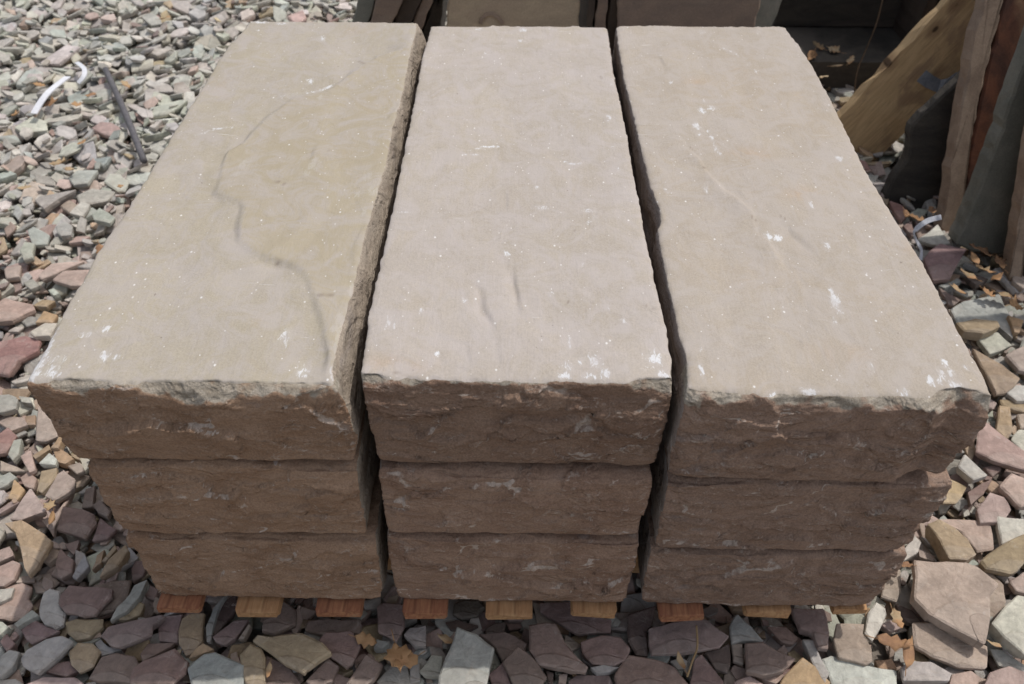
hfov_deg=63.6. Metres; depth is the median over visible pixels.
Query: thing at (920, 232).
loose stone
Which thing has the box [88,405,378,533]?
stone block
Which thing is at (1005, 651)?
loose stone
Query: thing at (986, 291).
dry leaf
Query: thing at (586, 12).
leaning slab
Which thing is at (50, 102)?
dry leaf
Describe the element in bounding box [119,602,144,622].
loose stone
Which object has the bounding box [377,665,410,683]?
loose stone
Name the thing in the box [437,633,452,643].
dry leaf
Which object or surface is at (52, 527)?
loose stone
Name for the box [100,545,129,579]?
loose stone
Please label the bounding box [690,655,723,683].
loose stone
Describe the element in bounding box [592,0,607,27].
leaning slab
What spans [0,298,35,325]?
loose stone
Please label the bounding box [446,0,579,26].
leaning slab
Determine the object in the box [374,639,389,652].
loose stone
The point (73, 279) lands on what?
loose stone
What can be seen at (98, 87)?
loose stone
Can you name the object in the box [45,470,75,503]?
loose stone
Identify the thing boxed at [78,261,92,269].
loose stone
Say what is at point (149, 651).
loose stone
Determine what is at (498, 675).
loose stone
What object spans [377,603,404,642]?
loose stone
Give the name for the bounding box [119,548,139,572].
loose stone
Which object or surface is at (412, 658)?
dry leaf
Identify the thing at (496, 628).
loose stone
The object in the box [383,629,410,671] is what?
dry leaf
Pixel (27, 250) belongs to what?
loose stone
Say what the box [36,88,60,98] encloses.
loose stone
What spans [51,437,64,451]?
loose stone
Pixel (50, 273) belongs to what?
loose stone
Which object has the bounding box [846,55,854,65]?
dry leaf
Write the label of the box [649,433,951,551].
stone block
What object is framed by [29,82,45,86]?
dry leaf
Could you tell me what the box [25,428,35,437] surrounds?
loose stone
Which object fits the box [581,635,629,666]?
loose stone
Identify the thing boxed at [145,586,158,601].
loose stone
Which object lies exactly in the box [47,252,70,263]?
loose stone
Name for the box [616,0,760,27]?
leaning slab
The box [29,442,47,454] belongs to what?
loose stone
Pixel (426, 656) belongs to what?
loose stone
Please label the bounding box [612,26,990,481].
stone block
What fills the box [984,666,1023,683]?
loose stone
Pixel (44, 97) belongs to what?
plastic strip
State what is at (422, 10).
leaning slab
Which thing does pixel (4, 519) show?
loose stone
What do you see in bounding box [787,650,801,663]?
loose stone
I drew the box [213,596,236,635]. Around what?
loose stone
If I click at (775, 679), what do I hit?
loose stone
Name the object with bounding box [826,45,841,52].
dry leaf
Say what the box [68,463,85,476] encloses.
loose stone
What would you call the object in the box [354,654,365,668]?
loose stone
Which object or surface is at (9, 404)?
loose stone
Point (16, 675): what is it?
loose stone
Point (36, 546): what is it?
loose stone
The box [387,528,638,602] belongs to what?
stone block
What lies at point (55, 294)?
loose stone
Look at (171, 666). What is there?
loose stone
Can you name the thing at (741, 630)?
loose stone
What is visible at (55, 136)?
loose stone
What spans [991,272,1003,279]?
dry leaf
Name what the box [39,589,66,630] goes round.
loose stone
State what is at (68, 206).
loose stone
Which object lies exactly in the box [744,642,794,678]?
loose stone
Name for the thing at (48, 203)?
loose stone
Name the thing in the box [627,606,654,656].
loose stone
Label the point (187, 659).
loose stone
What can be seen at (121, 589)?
loose stone
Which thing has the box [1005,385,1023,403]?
loose stone
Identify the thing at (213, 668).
loose stone
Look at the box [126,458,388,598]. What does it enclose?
stone block
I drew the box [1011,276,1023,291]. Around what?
loose stone
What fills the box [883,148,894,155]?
loose stone
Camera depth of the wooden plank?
2.24 m
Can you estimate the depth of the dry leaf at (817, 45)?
2.65 m
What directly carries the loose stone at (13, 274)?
on the stone rubble
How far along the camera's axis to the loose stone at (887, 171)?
2.31 m
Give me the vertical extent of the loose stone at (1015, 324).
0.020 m
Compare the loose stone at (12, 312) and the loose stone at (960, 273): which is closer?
the loose stone at (12, 312)
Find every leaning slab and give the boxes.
[352,0,375,21]
[370,0,402,22]
[392,0,420,22]
[411,0,432,29]
[422,0,447,42]
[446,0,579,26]
[579,0,594,27]
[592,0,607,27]
[606,0,616,56]
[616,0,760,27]
[755,0,781,26]
[881,70,959,217]
[892,0,939,39]
[933,0,1023,231]
[948,27,1023,253]
[1000,127,1023,281]
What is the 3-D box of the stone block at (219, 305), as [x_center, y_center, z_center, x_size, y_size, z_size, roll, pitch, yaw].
[-0.369,-0.252,1.357,0.382,0.136,1.053,1,44,0]
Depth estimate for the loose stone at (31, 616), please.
1.31 m
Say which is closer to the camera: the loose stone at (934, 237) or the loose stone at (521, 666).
the loose stone at (521, 666)
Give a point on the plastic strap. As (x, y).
(921, 224)
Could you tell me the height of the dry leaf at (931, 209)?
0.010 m
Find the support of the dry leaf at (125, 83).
on the stone rubble
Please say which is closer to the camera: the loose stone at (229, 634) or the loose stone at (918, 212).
the loose stone at (229, 634)
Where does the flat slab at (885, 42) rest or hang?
on the stone rubble
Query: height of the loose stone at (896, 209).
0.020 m
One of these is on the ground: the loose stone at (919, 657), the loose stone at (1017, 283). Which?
the loose stone at (919, 657)
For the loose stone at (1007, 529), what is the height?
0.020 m
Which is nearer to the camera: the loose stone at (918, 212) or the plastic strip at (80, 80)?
the loose stone at (918, 212)
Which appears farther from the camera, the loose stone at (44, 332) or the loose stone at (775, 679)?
the loose stone at (44, 332)
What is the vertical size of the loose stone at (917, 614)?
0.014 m
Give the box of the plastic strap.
[913,215,941,259]
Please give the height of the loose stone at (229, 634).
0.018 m
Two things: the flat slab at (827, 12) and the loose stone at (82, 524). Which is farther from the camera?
the flat slab at (827, 12)
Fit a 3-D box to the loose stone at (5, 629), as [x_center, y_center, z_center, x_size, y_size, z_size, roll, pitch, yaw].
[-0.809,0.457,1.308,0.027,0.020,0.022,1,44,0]
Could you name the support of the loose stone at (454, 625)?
on the stone rubble
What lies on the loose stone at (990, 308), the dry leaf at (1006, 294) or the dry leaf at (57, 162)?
the dry leaf at (1006, 294)
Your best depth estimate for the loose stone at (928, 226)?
2.09 m
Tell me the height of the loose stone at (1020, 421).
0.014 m
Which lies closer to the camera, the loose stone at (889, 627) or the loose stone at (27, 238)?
the loose stone at (889, 627)
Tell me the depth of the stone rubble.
2.25 m
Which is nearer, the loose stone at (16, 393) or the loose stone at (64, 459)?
the loose stone at (64, 459)
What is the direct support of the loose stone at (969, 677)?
on the stone rubble
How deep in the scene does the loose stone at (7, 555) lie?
1.41 m
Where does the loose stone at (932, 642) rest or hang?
on the stone rubble
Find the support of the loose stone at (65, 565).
on the stone rubble
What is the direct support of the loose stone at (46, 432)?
on the stone rubble
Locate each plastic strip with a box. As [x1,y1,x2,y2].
[31,76,70,113]
[75,61,86,83]
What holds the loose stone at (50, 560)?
on the stone rubble
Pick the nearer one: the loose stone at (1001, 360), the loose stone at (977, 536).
the loose stone at (977, 536)
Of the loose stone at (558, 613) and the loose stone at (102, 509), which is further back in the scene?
the loose stone at (102, 509)
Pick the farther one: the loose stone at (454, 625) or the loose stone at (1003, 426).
the loose stone at (1003, 426)
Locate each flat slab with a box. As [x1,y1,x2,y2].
[771,24,901,88]
[773,0,900,26]
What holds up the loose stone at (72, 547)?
on the stone rubble
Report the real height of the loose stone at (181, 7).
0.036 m
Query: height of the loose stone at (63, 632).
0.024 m
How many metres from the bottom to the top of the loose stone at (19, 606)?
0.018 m
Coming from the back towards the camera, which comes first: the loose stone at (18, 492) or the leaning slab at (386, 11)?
the leaning slab at (386, 11)
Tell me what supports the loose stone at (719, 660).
on the stone rubble
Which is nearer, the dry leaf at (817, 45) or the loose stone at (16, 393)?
the loose stone at (16, 393)
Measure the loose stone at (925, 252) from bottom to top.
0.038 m
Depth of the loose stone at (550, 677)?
1.26 m
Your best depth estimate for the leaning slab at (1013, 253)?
1.88 m
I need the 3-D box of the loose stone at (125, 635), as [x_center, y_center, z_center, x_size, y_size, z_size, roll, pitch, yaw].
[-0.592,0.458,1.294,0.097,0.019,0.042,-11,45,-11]
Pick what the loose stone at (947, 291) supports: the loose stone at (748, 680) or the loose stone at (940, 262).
the loose stone at (940, 262)
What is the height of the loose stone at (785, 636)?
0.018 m
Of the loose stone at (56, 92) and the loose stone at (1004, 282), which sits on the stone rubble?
the loose stone at (1004, 282)
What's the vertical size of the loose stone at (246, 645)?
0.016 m
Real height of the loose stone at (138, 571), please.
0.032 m
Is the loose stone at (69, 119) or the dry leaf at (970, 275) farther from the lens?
the loose stone at (69, 119)
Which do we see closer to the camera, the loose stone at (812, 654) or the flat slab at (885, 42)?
the loose stone at (812, 654)
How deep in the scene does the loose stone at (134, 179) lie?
2.28 m
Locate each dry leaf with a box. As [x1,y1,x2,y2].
[13,185,31,188]
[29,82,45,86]
[41,96,58,107]
[43,498,55,510]
[48,510,54,523]
[49,157,70,165]
[70,101,83,106]
[95,240,103,252]
[119,78,130,87]
[266,661,271,676]
[348,631,376,648]
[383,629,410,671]
[394,651,424,668]
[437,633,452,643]
[677,651,686,673]
[807,48,816,60]
[813,41,827,50]
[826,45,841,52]
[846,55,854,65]
[866,633,913,650]
[890,603,903,627]
[901,561,916,567]
[903,208,909,217]
[903,637,914,676]
[905,213,923,220]
[927,206,936,212]
[950,283,965,293]
[960,268,981,281]
[969,243,1001,257]
[969,261,995,272]
[970,251,979,266]
[979,285,995,296]
[986,639,1001,646]
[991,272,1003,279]
[991,289,1019,298]
[995,254,1007,272]
[1008,294,1023,309]
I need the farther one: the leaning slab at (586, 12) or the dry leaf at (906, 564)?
the leaning slab at (586, 12)
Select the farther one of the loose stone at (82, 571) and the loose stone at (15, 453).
the loose stone at (15, 453)
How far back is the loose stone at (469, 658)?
1.23 m
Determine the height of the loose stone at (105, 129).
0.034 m
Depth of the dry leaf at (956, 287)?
1.87 m
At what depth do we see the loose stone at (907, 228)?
2.09 m
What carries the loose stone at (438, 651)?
on the loose stone
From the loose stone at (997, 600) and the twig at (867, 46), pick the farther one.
the twig at (867, 46)
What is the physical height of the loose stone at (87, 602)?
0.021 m
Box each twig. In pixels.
[686,625,698,676]
[854,0,882,92]
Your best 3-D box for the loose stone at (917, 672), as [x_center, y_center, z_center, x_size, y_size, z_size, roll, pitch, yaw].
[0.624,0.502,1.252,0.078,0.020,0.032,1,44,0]
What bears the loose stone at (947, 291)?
on the stone rubble
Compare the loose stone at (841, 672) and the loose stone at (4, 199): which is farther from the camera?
the loose stone at (4, 199)
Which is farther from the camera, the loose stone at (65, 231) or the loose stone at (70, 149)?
the loose stone at (70, 149)
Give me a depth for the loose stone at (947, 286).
1.93 m
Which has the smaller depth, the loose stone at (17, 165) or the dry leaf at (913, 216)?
the dry leaf at (913, 216)
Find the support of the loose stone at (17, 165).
on the stone rubble
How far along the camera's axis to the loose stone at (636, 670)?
1.25 m
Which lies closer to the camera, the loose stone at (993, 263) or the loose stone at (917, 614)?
the loose stone at (917, 614)
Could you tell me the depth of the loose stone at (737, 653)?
1.29 m
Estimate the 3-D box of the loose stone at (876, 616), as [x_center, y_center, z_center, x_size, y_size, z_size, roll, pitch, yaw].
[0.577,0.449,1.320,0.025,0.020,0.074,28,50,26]
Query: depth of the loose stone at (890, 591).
1.36 m
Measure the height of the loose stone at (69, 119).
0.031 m
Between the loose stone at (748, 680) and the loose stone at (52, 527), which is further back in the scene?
the loose stone at (52, 527)
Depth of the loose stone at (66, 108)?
2.55 m
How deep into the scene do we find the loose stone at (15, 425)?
1.62 m
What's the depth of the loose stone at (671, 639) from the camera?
1.28 m
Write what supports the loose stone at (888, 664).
on the stone rubble
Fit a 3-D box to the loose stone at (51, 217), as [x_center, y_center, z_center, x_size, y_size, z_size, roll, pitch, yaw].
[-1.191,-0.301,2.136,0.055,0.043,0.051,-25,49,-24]
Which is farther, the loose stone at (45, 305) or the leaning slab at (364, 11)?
the leaning slab at (364, 11)
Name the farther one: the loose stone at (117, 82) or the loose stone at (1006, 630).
the loose stone at (117, 82)
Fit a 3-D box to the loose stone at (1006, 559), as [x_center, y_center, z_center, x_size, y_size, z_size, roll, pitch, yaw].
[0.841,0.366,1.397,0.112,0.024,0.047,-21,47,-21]
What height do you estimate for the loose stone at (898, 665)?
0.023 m
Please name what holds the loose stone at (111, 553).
on the stone rubble
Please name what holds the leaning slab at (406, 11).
on the stone rubble
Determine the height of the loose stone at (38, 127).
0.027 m
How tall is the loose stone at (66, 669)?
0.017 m
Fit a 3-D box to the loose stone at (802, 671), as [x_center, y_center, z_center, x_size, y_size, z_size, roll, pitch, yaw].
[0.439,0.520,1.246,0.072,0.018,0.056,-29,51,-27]
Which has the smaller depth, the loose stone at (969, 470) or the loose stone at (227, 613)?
the loose stone at (227, 613)
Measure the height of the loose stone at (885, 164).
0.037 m
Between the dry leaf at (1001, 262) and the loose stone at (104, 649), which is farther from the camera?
the dry leaf at (1001, 262)
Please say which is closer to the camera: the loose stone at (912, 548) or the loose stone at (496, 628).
the loose stone at (496, 628)
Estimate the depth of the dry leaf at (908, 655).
1.25 m
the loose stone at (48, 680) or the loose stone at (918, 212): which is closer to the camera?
the loose stone at (48, 680)
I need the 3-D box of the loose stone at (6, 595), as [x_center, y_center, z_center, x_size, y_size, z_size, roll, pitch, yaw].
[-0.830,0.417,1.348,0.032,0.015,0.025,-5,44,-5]
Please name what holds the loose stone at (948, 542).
on the stone rubble
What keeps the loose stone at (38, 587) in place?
on the stone rubble
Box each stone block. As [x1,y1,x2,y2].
[27,21,426,460]
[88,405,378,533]
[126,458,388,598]
[361,25,671,465]
[379,459,651,534]
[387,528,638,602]
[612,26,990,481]
[637,494,906,606]
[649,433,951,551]
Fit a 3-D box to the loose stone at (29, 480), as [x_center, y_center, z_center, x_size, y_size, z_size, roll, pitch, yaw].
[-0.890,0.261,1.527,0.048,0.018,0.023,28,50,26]
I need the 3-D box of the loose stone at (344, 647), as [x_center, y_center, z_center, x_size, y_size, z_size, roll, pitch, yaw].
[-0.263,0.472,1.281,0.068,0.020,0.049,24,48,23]
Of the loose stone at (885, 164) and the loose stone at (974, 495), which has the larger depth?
the loose stone at (885, 164)
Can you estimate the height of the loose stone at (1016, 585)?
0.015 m
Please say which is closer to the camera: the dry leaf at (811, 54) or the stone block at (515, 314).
the stone block at (515, 314)
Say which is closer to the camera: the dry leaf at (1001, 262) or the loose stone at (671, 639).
the loose stone at (671, 639)
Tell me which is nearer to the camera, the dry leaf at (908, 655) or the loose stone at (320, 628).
the dry leaf at (908, 655)
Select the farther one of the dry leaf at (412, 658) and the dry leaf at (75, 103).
the dry leaf at (75, 103)
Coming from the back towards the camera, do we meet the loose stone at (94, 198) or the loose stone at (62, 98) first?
the loose stone at (62, 98)
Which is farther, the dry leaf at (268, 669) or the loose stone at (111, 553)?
the loose stone at (111, 553)
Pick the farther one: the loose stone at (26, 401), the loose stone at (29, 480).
the loose stone at (26, 401)
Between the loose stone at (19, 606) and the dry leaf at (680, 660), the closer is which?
the dry leaf at (680, 660)
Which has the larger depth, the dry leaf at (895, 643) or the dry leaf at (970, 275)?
the dry leaf at (970, 275)
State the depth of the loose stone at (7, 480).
1.52 m
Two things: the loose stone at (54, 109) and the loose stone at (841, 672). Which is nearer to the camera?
the loose stone at (841, 672)
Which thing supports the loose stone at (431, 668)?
on the stone rubble
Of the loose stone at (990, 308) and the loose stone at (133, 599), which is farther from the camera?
the loose stone at (990, 308)
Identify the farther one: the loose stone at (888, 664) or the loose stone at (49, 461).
the loose stone at (49, 461)
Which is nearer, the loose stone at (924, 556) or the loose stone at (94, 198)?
the loose stone at (924, 556)
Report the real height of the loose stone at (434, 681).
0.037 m
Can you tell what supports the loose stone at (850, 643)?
on the stone rubble
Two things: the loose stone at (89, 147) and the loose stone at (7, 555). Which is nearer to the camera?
the loose stone at (7, 555)
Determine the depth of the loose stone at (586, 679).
1.25 m
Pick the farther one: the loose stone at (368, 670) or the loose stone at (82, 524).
the loose stone at (82, 524)
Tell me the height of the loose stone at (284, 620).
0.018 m
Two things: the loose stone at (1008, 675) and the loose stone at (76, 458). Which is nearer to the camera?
the loose stone at (1008, 675)
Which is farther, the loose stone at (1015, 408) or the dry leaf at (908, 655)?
the loose stone at (1015, 408)
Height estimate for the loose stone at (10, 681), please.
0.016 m
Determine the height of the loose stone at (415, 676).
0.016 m
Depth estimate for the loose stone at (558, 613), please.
1.32 m
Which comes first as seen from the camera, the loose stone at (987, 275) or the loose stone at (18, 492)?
the loose stone at (18, 492)
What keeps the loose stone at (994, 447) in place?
on the stone rubble
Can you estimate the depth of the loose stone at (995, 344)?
1.78 m
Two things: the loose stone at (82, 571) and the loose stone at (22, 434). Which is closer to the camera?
the loose stone at (82, 571)
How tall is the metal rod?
0.024 m
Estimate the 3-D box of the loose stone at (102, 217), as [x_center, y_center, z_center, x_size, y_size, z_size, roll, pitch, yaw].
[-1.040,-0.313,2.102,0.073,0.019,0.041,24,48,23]
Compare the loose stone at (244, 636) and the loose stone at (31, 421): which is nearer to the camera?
the loose stone at (244, 636)
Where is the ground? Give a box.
[0,0,1023,683]
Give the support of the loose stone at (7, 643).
on the stone rubble
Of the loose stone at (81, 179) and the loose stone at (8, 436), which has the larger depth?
the loose stone at (81, 179)
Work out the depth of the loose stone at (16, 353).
1.75 m
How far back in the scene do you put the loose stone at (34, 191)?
2.22 m
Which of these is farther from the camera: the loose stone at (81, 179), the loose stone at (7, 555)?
the loose stone at (81, 179)
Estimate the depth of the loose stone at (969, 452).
1.58 m
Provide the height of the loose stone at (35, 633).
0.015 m
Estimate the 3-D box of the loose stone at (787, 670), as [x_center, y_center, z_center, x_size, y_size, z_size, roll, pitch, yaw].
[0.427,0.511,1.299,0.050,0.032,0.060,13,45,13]
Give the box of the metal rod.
[102,67,146,163]
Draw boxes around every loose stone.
[0,183,27,202]
[0,217,17,228]
[0,279,14,300]
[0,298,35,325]
[0,336,41,377]
[0,394,19,415]
[0,416,28,433]
[0,428,17,456]
[0,461,26,474]
[0,472,18,490]
[0,501,19,516]
[0,509,28,540]
[0,547,14,564]
[0,561,22,588]
[0,583,33,622]
[0,588,14,604]
[0,622,11,638]
[0,650,21,679]
[0,679,22,683]
[1,634,17,651]
[2,389,30,401]
[4,266,22,281]
[5,155,28,176]
[5,520,53,578]
[8,439,23,464]
[8,480,25,501]
[8,670,23,683]
[10,489,46,522]
[15,117,48,137]
[15,431,27,438]
[15,610,41,630]
[16,236,31,244]
[19,182,44,207]
[19,396,33,407]
[20,242,35,263]
[21,92,48,103]
[21,450,37,475]
[21,472,37,491]
[21,621,59,645]
[21,636,73,675]
[24,279,40,293]
[25,415,36,428]
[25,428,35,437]
[28,677,82,683]
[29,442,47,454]
[30,323,57,340]
[32,574,59,593]
[33,300,55,310]
[33,445,52,462]
[35,190,75,212]
[35,311,58,325]
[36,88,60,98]
[36,407,58,443]
[37,468,58,495]
[38,261,84,282]
[39,453,58,468]
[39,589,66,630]
[41,45,79,66]
[41,104,60,113]
[42,494,74,537]
[44,548,58,567]
[45,213,58,224]
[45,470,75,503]
[46,661,78,677]
[47,113,82,125]
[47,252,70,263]
[48,127,57,138]
[48,288,61,301]
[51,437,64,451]
[53,92,67,103]
[53,270,88,289]
[54,449,74,468]
[56,222,73,240]
[56,549,75,580]
[57,507,97,541]
[58,142,82,157]
[59,585,113,618]
[59,619,67,637]
[60,102,74,113]
[60,200,76,215]
[65,540,80,555]
[65,619,103,642]
[68,170,98,188]
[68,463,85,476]
[69,643,100,673]
[71,454,81,463]
[72,555,90,582]
[73,141,96,167]
[74,550,85,577]
[77,189,114,207]
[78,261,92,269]
[82,486,96,510]
[86,156,111,171]
[89,83,114,102]
[89,109,116,119]
[89,653,138,683]
[91,243,103,258]
[92,122,119,138]
[92,208,115,226]
[92,518,116,543]
[92,550,105,572]
[93,500,111,519]
[93,580,131,616]
[95,639,121,656]
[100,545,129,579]
[101,615,166,648]
[102,545,117,564]
[110,580,148,623]
[115,76,138,85]
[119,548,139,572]
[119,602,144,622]
[125,185,140,196]
[126,172,150,187]
[130,649,189,683]
[131,561,146,583]
[140,643,175,661]
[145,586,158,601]
[150,100,187,119]
[158,615,183,645]
[171,0,190,16]
[179,613,205,657]
[181,653,194,666]
[188,652,244,683]
[189,644,213,660]
[206,596,226,644]
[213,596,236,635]
[213,620,249,646]
[227,642,263,658]
[239,624,251,641]
[240,644,265,683]
[243,643,261,650]
[253,633,331,675]
[262,602,296,635]
[266,656,300,683]
[305,618,361,636]
[306,658,339,683]
[319,631,360,668]
[346,655,382,683]
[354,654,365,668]
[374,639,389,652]
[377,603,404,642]
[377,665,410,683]
[404,625,425,649]
[410,664,420,683]
[412,628,442,660]
[413,646,430,660]
[420,655,442,679]
[421,676,438,683]
[429,646,445,664]
[438,627,493,683]
[446,620,477,631]
[453,599,484,620]
[479,632,527,662]
[485,622,505,633]
[489,663,510,683]
[503,647,546,683]
[528,622,587,674]
[540,602,610,635]
[546,671,553,683]
[558,674,567,683]
[568,675,612,683]
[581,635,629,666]
[590,665,618,675]
[614,655,687,683]
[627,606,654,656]
[648,619,728,655]
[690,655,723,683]
[705,644,730,674]
[729,614,762,644]
[731,644,742,665]
[733,676,761,683]
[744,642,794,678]
[754,674,783,683]
[767,626,797,646]
[780,658,829,683]
[782,663,794,674]
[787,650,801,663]
[791,608,828,651]
[802,640,828,681]
[822,656,896,683]
[831,88,853,96]
[832,623,871,666]
[864,602,885,642]
[867,161,891,167]
[874,659,896,670]
[878,167,890,181]
[880,570,900,603]
[880,620,900,634]
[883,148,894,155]
[889,201,905,223]
[889,646,902,670]
[895,603,920,625]
[900,661,950,683]
[902,221,912,240]
[903,536,920,561]
[909,208,927,221]
[909,560,997,648]
[911,606,924,621]
[912,622,987,670]
[914,650,928,661]
[915,227,929,238]
[917,550,934,561]
[918,225,949,247]
[921,250,928,262]
[923,223,933,229]
[923,244,965,284]
[925,519,975,562]
[934,281,952,295]
[938,278,960,290]
[938,288,959,308]
[940,519,993,553]
[941,480,966,504]
[948,671,980,683]
[949,294,1012,340]
[953,268,965,277]
[955,319,999,340]
[956,455,986,483]
[963,443,974,459]
[965,275,987,288]
[966,480,991,506]
[971,349,1019,396]
[974,271,992,282]
[974,565,1005,620]
[975,423,1023,473]
[975,493,1010,525]
[976,332,1011,357]
[978,678,985,683]
[979,534,1023,576]
[982,465,1000,477]
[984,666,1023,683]
[985,634,1001,655]
[988,595,1023,659]
[990,255,1002,267]
[990,649,1023,671]
[993,268,1023,295]
[995,356,1011,370]
[995,406,1012,438]
[995,516,1023,545]
[998,400,1023,413]
[998,473,1023,509]
[1001,648,1013,657]
[1005,303,1023,315]
[1005,346,1023,374]
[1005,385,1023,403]
[1006,315,1022,336]
[1008,572,1023,595]
[1010,430,1023,449]
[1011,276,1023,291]
[1016,414,1023,429]
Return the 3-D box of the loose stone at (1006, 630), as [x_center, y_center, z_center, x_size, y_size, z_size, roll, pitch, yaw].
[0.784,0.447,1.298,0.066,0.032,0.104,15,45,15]
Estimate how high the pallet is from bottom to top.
0.089 m
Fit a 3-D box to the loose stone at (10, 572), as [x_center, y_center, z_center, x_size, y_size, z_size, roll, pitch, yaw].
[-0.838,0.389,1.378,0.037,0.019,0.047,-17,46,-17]
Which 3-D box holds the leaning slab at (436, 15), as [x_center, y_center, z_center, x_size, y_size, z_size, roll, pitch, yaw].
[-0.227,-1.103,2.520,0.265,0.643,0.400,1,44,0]
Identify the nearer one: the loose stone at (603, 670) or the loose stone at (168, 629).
the loose stone at (603, 670)
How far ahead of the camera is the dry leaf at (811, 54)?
2.60 m
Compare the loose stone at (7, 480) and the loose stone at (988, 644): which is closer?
the loose stone at (988, 644)
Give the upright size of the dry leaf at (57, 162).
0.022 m
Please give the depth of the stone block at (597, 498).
1.07 m
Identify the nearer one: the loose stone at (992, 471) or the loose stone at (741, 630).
the loose stone at (741, 630)
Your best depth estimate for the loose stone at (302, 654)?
1.26 m
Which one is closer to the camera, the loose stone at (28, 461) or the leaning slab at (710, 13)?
the loose stone at (28, 461)
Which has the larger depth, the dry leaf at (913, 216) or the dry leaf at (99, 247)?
the dry leaf at (913, 216)
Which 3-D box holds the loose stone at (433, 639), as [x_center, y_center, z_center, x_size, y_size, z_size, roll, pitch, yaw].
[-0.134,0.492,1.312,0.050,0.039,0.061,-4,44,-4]
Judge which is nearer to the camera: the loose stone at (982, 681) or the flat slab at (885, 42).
the loose stone at (982, 681)
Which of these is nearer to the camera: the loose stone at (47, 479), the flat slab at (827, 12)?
the loose stone at (47, 479)
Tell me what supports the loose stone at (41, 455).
on the stone rubble
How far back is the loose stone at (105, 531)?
1.44 m
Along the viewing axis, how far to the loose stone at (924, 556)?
1.41 m
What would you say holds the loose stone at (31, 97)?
on the stone rubble
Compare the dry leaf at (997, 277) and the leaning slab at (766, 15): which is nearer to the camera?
the dry leaf at (997, 277)
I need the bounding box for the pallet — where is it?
[157,554,866,621]
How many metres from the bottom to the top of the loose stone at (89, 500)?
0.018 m
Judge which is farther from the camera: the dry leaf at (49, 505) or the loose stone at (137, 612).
the dry leaf at (49, 505)
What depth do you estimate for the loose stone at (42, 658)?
1.26 m
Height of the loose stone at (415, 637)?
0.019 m
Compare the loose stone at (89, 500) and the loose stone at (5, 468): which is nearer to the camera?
the loose stone at (89, 500)
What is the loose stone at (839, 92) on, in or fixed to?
on the stone rubble
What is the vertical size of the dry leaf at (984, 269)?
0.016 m
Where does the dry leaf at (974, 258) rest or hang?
on the dry leaf at (984, 269)
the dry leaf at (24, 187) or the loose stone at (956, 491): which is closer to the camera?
the loose stone at (956, 491)
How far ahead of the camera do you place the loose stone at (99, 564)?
1.39 m
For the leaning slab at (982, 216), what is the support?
on the stone rubble
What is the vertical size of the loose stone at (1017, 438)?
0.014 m
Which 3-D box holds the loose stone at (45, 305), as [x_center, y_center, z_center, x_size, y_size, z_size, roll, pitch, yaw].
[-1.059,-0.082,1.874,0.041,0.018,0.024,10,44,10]
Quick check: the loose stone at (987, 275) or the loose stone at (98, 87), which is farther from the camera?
the loose stone at (98, 87)
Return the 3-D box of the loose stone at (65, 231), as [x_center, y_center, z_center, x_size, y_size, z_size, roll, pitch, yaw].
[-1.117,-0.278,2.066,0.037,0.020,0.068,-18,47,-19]
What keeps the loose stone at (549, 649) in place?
on the stone rubble
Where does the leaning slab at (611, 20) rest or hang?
on the stone rubble
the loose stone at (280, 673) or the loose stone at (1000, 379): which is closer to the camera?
the loose stone at (280, 673)
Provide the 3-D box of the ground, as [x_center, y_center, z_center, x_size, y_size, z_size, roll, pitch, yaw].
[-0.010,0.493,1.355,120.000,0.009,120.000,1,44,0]
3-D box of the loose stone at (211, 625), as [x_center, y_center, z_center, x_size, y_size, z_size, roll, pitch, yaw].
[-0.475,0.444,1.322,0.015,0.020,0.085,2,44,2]
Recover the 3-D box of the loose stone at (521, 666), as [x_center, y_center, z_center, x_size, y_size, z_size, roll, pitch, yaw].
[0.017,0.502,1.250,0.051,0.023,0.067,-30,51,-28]
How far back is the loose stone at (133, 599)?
1.33 m
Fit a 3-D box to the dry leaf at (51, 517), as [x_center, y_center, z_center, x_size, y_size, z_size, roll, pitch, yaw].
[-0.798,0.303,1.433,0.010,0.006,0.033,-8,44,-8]
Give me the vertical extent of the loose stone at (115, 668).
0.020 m
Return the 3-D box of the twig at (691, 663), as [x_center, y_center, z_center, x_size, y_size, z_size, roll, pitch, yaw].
[0.275,0.467,1.246,0.010,0.013,0.080,13,45,13]
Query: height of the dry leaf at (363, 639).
0.011 m
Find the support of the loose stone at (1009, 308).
on the stone rubble
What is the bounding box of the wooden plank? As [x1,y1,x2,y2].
[837,0,974,161]
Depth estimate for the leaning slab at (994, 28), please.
1.95 m
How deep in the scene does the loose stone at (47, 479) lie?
1.51 m
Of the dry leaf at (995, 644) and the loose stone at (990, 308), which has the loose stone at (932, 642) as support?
the dry leaf at (995, 644)
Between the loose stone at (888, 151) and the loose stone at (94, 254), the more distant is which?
the loose stone at (888, 151)
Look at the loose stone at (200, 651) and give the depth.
1.28 m
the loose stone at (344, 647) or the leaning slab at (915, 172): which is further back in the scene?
the leaning slab at (915, 172)
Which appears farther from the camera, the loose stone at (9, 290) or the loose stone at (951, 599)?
the loose stone at (9, 290)
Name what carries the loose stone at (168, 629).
on the stone rubble
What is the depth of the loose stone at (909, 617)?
1.33 m
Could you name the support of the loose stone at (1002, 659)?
on the stone rubble
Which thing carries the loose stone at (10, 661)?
on the stone rubble
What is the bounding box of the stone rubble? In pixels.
[0,0,1023,683]
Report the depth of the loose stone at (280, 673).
1.26 m
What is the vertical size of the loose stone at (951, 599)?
0.039 m
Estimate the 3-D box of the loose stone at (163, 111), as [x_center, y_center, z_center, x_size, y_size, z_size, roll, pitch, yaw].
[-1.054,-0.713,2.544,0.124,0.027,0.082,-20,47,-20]
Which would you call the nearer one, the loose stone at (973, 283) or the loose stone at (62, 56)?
the loose stone at (973, 283)

